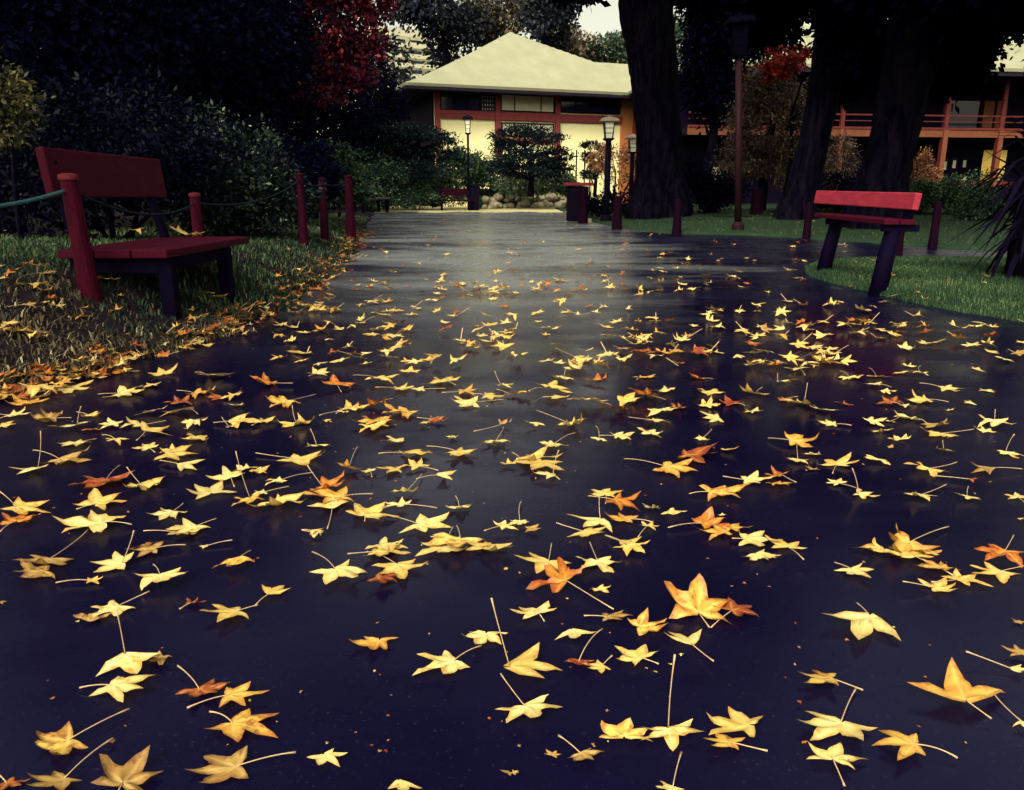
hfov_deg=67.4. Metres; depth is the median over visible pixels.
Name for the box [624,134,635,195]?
lamp post
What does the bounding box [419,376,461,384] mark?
fallen leaf
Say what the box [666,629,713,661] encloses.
fallen leaf
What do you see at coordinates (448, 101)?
window
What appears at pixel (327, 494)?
fallen leaf
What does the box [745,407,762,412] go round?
fallen leaf
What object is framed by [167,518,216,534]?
fallen leaf
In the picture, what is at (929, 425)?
fallen leaf
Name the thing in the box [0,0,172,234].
evergreen tree
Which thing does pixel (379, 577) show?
fallen leaf
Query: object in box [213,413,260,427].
fallen leaf
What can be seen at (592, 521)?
fallen leaf
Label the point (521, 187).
shrub
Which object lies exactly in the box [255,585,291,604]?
fallen leaf
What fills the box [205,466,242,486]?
fallen leaf
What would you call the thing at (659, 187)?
tree
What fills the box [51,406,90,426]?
fallen leaf
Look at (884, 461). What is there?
fallen leaf
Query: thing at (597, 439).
fallen leaf
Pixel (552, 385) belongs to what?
fallen leaf
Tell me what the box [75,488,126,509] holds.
fallen leaf
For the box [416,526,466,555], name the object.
fallen leaf
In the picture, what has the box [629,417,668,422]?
fallen leaf
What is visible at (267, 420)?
fallen leaf
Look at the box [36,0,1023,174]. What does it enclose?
sky
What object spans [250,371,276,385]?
fallen leaf
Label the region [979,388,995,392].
fallen leaf
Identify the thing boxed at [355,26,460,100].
apartment block
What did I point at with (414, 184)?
shrub
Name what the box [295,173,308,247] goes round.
bollard
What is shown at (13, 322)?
fallen leaf
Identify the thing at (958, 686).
fallen leaf
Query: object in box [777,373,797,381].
fallen leaf
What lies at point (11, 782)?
fallen leaf
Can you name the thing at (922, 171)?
shrub
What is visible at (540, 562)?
fallen leaf
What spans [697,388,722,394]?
fallen leaf
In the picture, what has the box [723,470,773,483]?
fallen leaf
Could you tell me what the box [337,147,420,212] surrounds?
shrub
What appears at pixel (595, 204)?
shrub
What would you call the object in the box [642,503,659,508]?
fallen leaf
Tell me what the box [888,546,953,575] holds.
fallen leaf
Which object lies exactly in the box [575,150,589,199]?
door
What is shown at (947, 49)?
tree
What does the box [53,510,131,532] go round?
fallen leaf
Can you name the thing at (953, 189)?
shrub
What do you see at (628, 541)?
fallen leaf
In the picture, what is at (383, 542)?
fallen leaf
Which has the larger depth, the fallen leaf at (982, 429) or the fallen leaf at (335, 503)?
the fallen leaf at (982, 429)
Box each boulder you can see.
[482,196,489,203]
[488,200,499,208]
[493,193,502,201]
[504,194,513,200]
[506,203,514,207]
[513,196,519,201]
[517,200,527,207]
[525,196,533,201]
[538,195,544,201]
[538,201,544,207]
[544,199,552,207]
[545,193,554,201]
[553,201,562,207]
[557,194,565,200]
[559,200,566,207]
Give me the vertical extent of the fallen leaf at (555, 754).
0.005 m
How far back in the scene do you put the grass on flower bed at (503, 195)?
40.37 m
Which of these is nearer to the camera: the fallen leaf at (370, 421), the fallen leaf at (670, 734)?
the fallen leaf at (670, 734)
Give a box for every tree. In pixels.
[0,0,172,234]
[0,0,237,228]
[0,45,55,239]
[4,1,161,211]
[6,3,96,206]
[11,0,261,216]
[18,0,381,201]
[31,0,355,222]
[98,0,334,163]
[151,0,361,217]
[258,0,409,155]
[277,11,402,207]
[323,25,423,127]
[342,55,416,208]
[372,0,504,68]
[387,66,429,86]
[448,0,575,50]
[510,0,589,51]
[537,27,607,59]
[544,0,712,219]
[578,28,627,94]
[645,0,890,219]
[673,8,691,57]
[674,0,801,206]
[709,45,862,210]
[795,0,1023,229]
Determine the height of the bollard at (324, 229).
0.946 m
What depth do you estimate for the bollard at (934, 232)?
10.72 m
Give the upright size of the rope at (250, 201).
0.251 m
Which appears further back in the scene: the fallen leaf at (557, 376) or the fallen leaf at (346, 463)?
the fallen leaf at (557, 376)
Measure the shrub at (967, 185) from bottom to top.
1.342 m
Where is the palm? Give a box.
[923,113,1023,278]
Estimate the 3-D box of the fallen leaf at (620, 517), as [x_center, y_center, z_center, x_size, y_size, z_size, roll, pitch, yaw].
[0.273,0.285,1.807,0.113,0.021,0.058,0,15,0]
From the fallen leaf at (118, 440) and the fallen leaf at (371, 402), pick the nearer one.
the fallen leaf at (118, 440)
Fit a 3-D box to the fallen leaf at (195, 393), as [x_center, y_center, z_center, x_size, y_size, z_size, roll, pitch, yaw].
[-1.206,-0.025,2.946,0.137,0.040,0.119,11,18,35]
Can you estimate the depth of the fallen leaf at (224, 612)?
1.40 m
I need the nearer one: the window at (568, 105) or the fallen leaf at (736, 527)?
the fallen leaf at (736, 527)
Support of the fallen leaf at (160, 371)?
on the path at (436, 728)
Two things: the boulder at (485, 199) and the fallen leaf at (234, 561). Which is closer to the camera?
the fallen leaf at (234, 561)
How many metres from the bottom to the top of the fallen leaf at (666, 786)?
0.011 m
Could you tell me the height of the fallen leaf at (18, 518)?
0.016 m
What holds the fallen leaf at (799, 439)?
on the path at (436, 728)
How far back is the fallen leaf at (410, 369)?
3.31 m
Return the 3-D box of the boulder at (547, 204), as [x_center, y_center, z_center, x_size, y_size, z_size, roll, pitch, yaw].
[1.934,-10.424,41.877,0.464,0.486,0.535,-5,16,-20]
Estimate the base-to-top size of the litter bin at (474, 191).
1.131 m
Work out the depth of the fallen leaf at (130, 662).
1.24 m
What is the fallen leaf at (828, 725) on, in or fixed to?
on the path at (436, 728)
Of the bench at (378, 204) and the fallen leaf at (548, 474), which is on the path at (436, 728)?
the fallen leaf at (548, 474)
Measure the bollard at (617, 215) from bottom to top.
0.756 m
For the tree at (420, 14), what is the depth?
65.54 m
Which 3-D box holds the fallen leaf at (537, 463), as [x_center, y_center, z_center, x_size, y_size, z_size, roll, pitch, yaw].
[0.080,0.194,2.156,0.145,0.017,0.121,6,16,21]
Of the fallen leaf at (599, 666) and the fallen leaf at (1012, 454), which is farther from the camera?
the fallen leaf at (1012, 454)
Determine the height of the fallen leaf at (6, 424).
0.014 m
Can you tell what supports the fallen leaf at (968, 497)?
on the path at (436, 728)
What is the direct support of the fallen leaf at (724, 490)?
on the path at (436, 728)
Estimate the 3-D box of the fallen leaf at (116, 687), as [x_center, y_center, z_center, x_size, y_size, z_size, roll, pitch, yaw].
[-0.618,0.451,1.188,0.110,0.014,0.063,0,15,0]
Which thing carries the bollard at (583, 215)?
on the path at (436, 728)
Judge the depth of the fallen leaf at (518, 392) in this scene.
2.92 m
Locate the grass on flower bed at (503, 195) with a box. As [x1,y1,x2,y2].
[479,189,558,199]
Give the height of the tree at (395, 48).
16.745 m
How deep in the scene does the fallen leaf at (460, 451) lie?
2.27 m
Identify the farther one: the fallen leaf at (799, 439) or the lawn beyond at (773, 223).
the lawn beyond at (773, 223)
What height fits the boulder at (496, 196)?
0.470 m
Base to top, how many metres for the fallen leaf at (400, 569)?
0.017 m
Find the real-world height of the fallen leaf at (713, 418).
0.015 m
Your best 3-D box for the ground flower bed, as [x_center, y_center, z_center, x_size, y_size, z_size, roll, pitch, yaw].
[0.985,-11.155,43.506,2.803,1.000,12.318,11,19,37]
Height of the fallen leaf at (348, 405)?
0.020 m
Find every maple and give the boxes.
[271,0,400,218]
[754,43,812,195]
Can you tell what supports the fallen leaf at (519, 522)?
on the path at (436, 728)
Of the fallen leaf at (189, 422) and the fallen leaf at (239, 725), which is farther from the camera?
the fallen leaf at (189, 422)
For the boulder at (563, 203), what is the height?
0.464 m
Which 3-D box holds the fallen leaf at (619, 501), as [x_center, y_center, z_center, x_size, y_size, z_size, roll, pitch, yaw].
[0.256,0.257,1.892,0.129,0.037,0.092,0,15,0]
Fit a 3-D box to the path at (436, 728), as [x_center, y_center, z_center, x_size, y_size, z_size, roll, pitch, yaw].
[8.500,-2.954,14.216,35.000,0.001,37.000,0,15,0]
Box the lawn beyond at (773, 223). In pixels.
[555,203,1014,250]
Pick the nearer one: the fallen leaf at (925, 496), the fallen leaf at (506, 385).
the fallen leaf at (925, 496)
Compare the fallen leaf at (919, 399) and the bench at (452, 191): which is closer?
the fallen leaf at (919, 399)
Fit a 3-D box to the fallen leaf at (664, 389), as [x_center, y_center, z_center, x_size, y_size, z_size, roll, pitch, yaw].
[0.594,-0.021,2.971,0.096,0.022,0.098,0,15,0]
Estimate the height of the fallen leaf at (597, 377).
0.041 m
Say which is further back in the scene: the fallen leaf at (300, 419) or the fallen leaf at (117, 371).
the fallen leaf at (117, 371)
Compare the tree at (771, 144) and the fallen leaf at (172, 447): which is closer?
the fallen leaf at (172, 447)
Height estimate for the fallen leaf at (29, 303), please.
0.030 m
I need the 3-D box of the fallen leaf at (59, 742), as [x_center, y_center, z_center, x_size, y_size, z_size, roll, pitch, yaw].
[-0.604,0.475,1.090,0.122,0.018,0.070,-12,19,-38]
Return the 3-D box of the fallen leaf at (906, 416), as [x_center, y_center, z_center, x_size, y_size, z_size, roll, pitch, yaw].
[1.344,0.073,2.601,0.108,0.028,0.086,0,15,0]
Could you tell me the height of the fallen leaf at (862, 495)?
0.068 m
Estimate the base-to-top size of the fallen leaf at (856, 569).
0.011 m
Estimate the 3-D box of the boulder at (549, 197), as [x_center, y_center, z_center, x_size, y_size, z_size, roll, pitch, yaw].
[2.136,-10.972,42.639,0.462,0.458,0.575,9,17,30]
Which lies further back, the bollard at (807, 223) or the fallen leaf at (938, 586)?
the bollard at (807, 223)
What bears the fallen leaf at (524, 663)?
on the path at (436, 728)
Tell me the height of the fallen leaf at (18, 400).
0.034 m
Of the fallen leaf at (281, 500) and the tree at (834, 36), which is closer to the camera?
the fallen leaf at (281, 500)
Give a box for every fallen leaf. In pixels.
[0,319,20,327]
[0,406,29,417]
[0,421,12,427]
[0,491,50,514]
[0,512,41,531]
[0,775,30,789]
[5,393,48,404]
[8,301,35,307]
[11,431,47,473]
[13,529,88,565]
[16,558,54,578]
[19,383,63,397]
[21,324,44,332]
[27,270,58,274]
[27,737,113,789]
[30,408,71,421]
[33,281,53,288]
[33,446,91,464]
[35,708,129,754]
[43,380,92,392]
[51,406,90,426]
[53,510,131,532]
[56,576,102,583]
[59,438,96,445]
[69,465,134,487]
[73,611,110,621]
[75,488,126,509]
[79,675,152,701]
[80,411,101,416]
[83,368,109,376]
[88,591,149,616]
[91,530,134,571]
[91,745,161,789]
[96,610,158,675]
[100,417,122,428]
[101,385,143,396]
[102,434,127,444]
[107,367,127,373]
[120,417,165,427]
[124,467,164,490]
[127,541,185,556]
[133,407,164,415]
[133,442,158,452]
[134,564,186,590]
[136,421,171,440]
[141,381,161,387]
[143,527,204,534]
[147,651,171,664]
[148,503,186,519]
[149,363,177,375]
[154,445,197,459]
[159,443,182,452]
[159,459,204,470]
[160,406,197,416]
[162,394,191,403]
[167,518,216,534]
[170,225,191,234]
[176,387,214,398]
[176,665,229,696]
[178,417,206,428]
[179,597,206,609]
[182,433,208,440]
[186,746,295,783]
[187,481,234,498]
[187,681,268,708]
[195,372,231,375]
[199,539,231,548]
[200,604,257,621]
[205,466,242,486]
[205,708,277,741]
[207,293,227,297]
[207,392,222,400]
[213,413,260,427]
[213,550,253,567]
[220,391,241,400]
[232,451,264,505]
[232,463,255,471]
[249,493,307,506]
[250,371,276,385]
[250,465,269,472]
[251,416,274,425]
[252,486,288,494]
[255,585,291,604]
[256,450,324,464]
[265,394,315,407]
[265,472,313,484]
[277,405,314,426]
[301,486,372,503]
[301,529,322,536]
[303,527,325,534]
[307,428,328,445]
[307,465,343,490]
[307,748,347,766]
[308,496,348,528]
[309,366,327,375]
[311,551,367,583]
[319,409,348,415]
[322,374,353,391]
[336,400,367,413]
[337,446,360,469]
[346,502,398,521]
[347,542,410,556]
[349,636,397,649]
[352,415,395,424]
[359,421,390,432]
[360,397,392,405]
[360,468,375,476]
[365,374,398,383]
[365,537,407,549]
[367,573,397,582]
[371,555,425,578]
[375,383,413,389]
[377,465,401,472]
[378,449,431,454]
[381,436,403,441]
[382,401,421,418]
[383,497,436,508]
[388,512,451,532]
[388,779,420,789]
[391,473,422,492]
[400,366,418,372]
[401,458,438,470]
[412,386,445,390]
[412,645,481,675]
[416,470,455,479]
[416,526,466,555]
[417,416,446,422]
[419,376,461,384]
[426,525,489,547]
[427,446,476,455]
[430,536,513,550]
[442,384,475,395]
[445,495,470,508]
[450,396,503,406]
[464,630,507,644]
[472,392,503,399]
[473,418,511,431]
[482,427,509,442]
[484,520,517,530]
[490,598,562,677]
[495,372,510,387]
[497,673,561,722]
[499,458,517,463]
[509,501,528,524]
[511,600,555,621]
[512,445,562,459]
[513,387,542,393]
[513,454,563,469]
[515,543,569,573]
[525,524,539,531]
[526,421,544,425]
[526,557,613,609]
[534,450,560,479]
[536,380,572,392]
[536,410,586,425]
[540,432,575,446]
[544,394,569,398]
[544,749,559,757]
[552,367,573,379]
[555,628,596,639]
[556,522,605,536]
[558,734,604,760]
[567,628,602,665]
[569,495,612,532]
[570,397,606,402]
[576,541,620,572]
[582,373,606,380]
[583,655,612,672]
[584,610,630,620]
[588,491,640,509]
[589,584,609,592]
[590,425,606,440]
[591,488,621,503]
[599,432,633,439]
[600,718,651,740]
[601,403,631,409]
[604,511,652,522]
[604,535,641,544]
[605,534,649,555]
[614,644,658,664]
[617,392,639,405]
[624,458,696,477]
[627,608,668,635]
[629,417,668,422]
[630,387,665,399]
[634,374,654,379]
[637,427,662,436]
[638,521,658,536]
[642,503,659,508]
[642,654,702,750]
[647,404,675,416]
[653,386,674,392]
[656,751,683,789]
[661,508,685,514]
[664,573,730,627]
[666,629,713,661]
[668,507,730,529]
[670,402,684,408]
[676,442,717,462]
[689,371,711,378]
[689,483,750,500]
[695,429,711,439]
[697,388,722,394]
[699,395,719,407]
[700,411,723,421]
[701,523,731,539]
[705,733,767,751]
[707,706,762,736]
[710,597,758,627]
[719,395,744,405]
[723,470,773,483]
[724,523,750,530]
[732,530,782,546]
[739,383,769,394]
[743,549,773,560]
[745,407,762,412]
[765,466,795,482]
[765,535,804,559]
[766,481,791,485]
[768,431,818,446]
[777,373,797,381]
[780,383,815,406]
[784,367,809,374]
[785,444,808,463]
[797,688,876,740]
[798,670,862,690]
[804,452,821,454]
[807,742,865,786]
[817,419,850,425]
[819,452,858,473]
[823,602,900,640]
[827,478,861,490]
[834,562,873,577]
[839,370,861,379]
[852,468,879,498]
[852,537,897,555]
[864,416,885,426]
[865,382,890,386]
[865,454,890,464]
[872,730,957,760]
[877,395,903,405]
[880,388,896,393]
[888,524,948,554]
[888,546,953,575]
[889,434,911,440]
[894,411,926,422]
[902,576,957,591]
[903,462,956,476]
[905,389,948,402]
[905,484,946,500]
[907,657,1004,718]
[914,558,959,569]
[920,550,941,554]
[921,427,973,436]
[922,419,951,427]
[923,383,963,391]
[931,569,992,586]
[935,475,978,482]
[957,486,979,499]
[965,650,1023,672]
[970,562,1023,582]
[972,463,1022,474]
[973,425,994,432]
[974,534,1022,567]
[977,409,1014,427]
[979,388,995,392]
[994,695,1023,726]
[996,434,1023,457]
[1001,644,1023,655]
[1004,492,1023,501]
[1012,618,1023,623]
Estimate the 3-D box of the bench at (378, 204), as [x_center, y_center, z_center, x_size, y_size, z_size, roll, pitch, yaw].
[-4.576,-6.358,24.709,0.510,0.940,1.500,8,17,27]
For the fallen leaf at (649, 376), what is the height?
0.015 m
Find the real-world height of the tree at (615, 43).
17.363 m
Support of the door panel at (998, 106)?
in the veranda house
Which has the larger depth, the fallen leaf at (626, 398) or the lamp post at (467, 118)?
the lamp post at (467, 118)
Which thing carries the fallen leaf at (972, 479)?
on the path at (436, 728)
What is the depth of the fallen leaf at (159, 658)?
1.26 m
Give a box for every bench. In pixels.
[35,147,248,319]
[354,182,389,212]
[438,189,472,210]
[814,191,921,294]
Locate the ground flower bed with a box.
[479,190,558,208]
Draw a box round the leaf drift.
[0,229,373,399]
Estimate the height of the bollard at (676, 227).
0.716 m
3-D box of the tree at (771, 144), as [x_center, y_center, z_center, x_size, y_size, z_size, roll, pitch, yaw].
[9.009,-8.318,24.217,5.453,5.108,3.243,-2,15,-9]
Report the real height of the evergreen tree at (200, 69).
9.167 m
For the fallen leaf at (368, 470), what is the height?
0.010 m
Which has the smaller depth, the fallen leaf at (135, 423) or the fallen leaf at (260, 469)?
the fallen leaf at (260, 469)
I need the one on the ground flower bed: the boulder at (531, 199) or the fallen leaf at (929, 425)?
the boulder at (531, 199)
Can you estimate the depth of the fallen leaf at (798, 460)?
2.20 m
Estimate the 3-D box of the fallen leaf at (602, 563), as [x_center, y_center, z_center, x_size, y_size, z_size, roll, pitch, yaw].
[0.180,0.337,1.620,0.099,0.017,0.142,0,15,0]
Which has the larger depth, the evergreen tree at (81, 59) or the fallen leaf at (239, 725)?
the evergreen tree at (81, 59)
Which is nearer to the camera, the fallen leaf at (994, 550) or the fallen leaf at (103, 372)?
the fallen leaf at (994, 550)
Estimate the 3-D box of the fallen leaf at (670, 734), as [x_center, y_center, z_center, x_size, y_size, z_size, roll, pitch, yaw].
[0.224,0.426,1.069,0.092,0.126,0.047,-2,15,-6]
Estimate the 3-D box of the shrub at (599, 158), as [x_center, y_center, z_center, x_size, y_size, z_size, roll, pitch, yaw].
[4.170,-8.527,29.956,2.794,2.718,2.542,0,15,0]
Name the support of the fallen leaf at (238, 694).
on the path at (436, 728)
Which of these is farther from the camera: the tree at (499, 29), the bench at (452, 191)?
the tree at (499, 29)
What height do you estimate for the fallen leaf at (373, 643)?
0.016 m
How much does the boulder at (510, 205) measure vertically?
0.365 m
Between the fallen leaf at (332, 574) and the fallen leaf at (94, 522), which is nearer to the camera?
the fallen leaf at (332, 574)
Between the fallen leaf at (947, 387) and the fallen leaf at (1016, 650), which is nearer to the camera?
the fallen leaf at (1016, 650)
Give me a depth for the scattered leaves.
4.07 m
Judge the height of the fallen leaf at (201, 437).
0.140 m
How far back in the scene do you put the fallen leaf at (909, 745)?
1.06 m
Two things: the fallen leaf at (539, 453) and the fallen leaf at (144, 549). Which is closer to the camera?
the fallen leaf at (144, 549)
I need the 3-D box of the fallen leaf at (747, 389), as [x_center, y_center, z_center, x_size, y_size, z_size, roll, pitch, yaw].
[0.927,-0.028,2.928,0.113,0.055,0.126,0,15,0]
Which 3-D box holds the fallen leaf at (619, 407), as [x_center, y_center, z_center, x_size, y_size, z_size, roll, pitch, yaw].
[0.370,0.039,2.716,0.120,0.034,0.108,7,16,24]
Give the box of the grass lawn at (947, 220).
[588,207,1011,249]
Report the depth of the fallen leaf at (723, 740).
1.07 m
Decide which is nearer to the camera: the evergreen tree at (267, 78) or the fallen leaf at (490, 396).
the fallen leaf at (490, 396)
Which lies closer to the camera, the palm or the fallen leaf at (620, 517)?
the fallen leaf at (620, 517)
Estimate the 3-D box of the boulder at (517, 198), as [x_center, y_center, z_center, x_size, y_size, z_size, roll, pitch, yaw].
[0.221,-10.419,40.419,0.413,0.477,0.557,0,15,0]
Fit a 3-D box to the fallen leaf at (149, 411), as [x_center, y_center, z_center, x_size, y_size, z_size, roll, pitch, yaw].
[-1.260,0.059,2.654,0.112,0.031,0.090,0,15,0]
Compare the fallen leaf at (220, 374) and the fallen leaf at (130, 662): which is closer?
the fallen leaf at (130, 662)
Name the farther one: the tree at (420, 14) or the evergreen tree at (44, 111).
the tree at (420, 14)
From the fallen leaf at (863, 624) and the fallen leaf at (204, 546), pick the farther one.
the fallen leaf at (204, 546)
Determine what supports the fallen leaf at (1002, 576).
on the path at (436, 728)
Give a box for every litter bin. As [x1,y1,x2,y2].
[465,184,480,209]
[563,183,592,220]
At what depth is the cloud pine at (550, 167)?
35.51 m
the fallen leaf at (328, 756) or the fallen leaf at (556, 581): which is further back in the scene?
the fallen leaf at (556, 581)
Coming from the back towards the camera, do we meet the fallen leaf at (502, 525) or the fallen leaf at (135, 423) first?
the fallen leaf at (135, 423)
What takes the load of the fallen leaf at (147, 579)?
on the path at (436, 728)
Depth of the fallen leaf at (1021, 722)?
1.12 m
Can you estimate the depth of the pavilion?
46.13 m
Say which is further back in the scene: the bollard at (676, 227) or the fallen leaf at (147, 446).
the bollard at (676, 227)
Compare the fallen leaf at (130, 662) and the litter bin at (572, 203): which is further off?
the litter bin at (572, 203)
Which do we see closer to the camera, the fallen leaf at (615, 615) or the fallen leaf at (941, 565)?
the fallen leaf at (615, 615)
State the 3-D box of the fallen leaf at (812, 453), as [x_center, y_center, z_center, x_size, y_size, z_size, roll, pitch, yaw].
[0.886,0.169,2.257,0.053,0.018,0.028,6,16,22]
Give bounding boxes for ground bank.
[0,206,375,389]
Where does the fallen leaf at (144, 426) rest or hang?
on the path at (436, 728)
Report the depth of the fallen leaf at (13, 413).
2.65 m
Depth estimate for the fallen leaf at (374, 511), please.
1.83 m
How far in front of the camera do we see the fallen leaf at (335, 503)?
1.88 m
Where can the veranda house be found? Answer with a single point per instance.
(1004, 97)
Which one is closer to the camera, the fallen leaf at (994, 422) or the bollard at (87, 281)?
the fallen leaf at (994, 422)
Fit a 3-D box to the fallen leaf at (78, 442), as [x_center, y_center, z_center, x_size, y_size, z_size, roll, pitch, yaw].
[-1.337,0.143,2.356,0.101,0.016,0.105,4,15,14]
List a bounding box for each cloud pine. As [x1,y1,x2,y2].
[337,119,462,209]
[483,122,578,196]
[575,139,613,196]
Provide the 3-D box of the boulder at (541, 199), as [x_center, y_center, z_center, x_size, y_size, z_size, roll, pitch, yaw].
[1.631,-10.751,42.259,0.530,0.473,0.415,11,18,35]
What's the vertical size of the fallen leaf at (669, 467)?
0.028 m
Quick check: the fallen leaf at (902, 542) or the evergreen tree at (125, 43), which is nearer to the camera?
the fallen leaf at (902, 542)
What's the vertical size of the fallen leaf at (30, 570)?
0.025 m
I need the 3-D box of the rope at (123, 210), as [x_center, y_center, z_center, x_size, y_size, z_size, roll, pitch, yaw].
[-2.223,-1.167,4.661,0.014,0.162,1.899,-1,15,-5]
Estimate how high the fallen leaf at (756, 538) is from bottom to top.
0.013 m
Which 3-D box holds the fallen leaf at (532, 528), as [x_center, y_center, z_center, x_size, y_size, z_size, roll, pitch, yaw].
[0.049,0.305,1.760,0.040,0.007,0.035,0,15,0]
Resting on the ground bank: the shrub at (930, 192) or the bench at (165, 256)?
the bench at (165, 256)
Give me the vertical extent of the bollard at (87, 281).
0.656 m
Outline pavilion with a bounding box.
[373,32,635,205]
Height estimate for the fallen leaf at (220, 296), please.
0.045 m
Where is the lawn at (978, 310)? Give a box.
[804,258,1023,321]
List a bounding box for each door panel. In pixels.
[980,101,995,127]
[993,101,1007,127]
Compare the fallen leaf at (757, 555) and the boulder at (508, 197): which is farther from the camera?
the boulder at (508, 197)
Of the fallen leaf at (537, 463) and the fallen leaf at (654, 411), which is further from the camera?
the fallen leaf at (654, 411)
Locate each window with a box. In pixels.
[440,93,480,110]
[480,94,494,110]
[501,95,554,112]
[501,122,553,137]
[561,97,620,114]
[940,101,979,127]
[944,159,948,170]
[950,158,957,168]
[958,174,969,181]
[960,158,968,167]
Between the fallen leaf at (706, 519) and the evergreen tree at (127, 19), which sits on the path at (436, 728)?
the fallen leaf at (706, 519)
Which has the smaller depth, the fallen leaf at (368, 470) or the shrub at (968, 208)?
the fallen leaf at (368, 470)
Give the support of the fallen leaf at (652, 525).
on the path at (436, 728)
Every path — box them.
[0,212,1023,789]
[375,206,561,212]
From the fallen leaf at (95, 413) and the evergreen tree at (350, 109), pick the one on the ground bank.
the evergreen tree at (350, 109)
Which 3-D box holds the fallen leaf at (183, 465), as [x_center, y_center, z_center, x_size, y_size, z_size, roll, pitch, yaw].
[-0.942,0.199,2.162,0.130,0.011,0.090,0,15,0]
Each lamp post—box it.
[462,114,472,195]
[599,115,618,220]
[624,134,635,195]
[722,12,755,229]
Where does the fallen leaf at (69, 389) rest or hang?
on the path at (436, 728)
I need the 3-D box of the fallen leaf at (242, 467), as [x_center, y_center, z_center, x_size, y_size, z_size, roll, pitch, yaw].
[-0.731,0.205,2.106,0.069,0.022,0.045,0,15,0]
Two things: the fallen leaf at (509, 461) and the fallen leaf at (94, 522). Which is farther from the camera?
the fallen leaf at (509, 461)
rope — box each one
[0,189,64,208]
[81,194,194,215]
[201,180,299,205]
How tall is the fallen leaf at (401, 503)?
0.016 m
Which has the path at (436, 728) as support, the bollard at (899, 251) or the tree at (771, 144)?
the bollard at (899, 251)
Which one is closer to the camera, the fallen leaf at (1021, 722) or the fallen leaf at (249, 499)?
the fallen leaf at (1021, 722)
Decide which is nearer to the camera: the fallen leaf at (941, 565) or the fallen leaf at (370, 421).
the fallen leaf at (941, 565)
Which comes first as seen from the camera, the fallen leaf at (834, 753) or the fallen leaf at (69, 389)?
the fallen leaf at (834, 753)
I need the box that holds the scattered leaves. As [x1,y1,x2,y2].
[0,216,1023,752]
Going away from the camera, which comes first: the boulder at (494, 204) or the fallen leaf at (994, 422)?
the fallen leaf at (994, 422)
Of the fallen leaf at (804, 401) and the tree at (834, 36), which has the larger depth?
the tree at (834, 36)
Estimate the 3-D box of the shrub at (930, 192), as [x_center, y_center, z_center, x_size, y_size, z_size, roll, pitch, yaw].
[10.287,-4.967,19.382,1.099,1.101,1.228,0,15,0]
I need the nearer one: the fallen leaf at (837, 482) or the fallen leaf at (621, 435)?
the fallen leaf at (837, 482)
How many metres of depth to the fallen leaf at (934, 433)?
2.44 m
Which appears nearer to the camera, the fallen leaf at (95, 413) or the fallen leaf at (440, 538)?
the fallen leaf at (440, 538)
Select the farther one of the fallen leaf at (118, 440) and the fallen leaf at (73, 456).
the fallen leaf at (118, 440)
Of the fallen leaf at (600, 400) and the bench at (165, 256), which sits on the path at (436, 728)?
the fallen leaf at (600, 400)
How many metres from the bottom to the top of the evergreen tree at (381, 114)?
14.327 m
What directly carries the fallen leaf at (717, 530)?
on the path at (436, 728)
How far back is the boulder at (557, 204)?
42.69 m
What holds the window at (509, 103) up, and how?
in the pavilion
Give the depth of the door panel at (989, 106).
42.02 m
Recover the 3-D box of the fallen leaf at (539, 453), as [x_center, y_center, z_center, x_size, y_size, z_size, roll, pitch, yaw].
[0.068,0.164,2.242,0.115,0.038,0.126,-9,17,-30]
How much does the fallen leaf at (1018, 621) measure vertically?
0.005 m
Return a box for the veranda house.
[625,26,1023,203]
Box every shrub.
[0,61,243,240]
[120,98,338,239]
[251,125,345,208]
[295,130,387,216]
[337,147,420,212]
[379,155,462,209]
[416,165,480,207]
[433,140,466,185]
[438,147,494,191]
[482,157,501,190]
[486,151,519,189]
[486,173,558,198]
[522,170,575,194]
[538,173,578,196]
[584,141,635,197]
[588,184,632,216]
[683,153,756,213]
[819,168,858,211]
[909,145,943,212]
[909,174,967,214]
[909,177,946,214]
[928,167,1007,210]
[943,189,1010,220]
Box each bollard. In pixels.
[57,173,102,302]
[188,192,204,236]
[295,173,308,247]
[317,178,329,241]
[343,175,356,238]
[578,189,587,223]
[612,197,622,229]
[672,200,681,234]
[749,189,762,214]
[802,202,812,238]
[896,213,904,256]
[927,201,942,248]
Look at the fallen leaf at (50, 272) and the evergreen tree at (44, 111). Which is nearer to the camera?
the fallen leaf at (50, 272)
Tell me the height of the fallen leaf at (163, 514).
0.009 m
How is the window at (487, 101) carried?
in the pavilion
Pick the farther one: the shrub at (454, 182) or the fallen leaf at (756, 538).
the shrub at (454, 182)
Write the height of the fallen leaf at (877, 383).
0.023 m
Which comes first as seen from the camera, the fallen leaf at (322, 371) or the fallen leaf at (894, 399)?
the fallen leaf at (894, 399)
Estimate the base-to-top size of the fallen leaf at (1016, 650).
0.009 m
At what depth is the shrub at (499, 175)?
39.55 m
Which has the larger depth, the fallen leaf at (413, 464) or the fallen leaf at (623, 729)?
the fallen leaf at (413, 464)
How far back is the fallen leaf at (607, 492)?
1.97 m

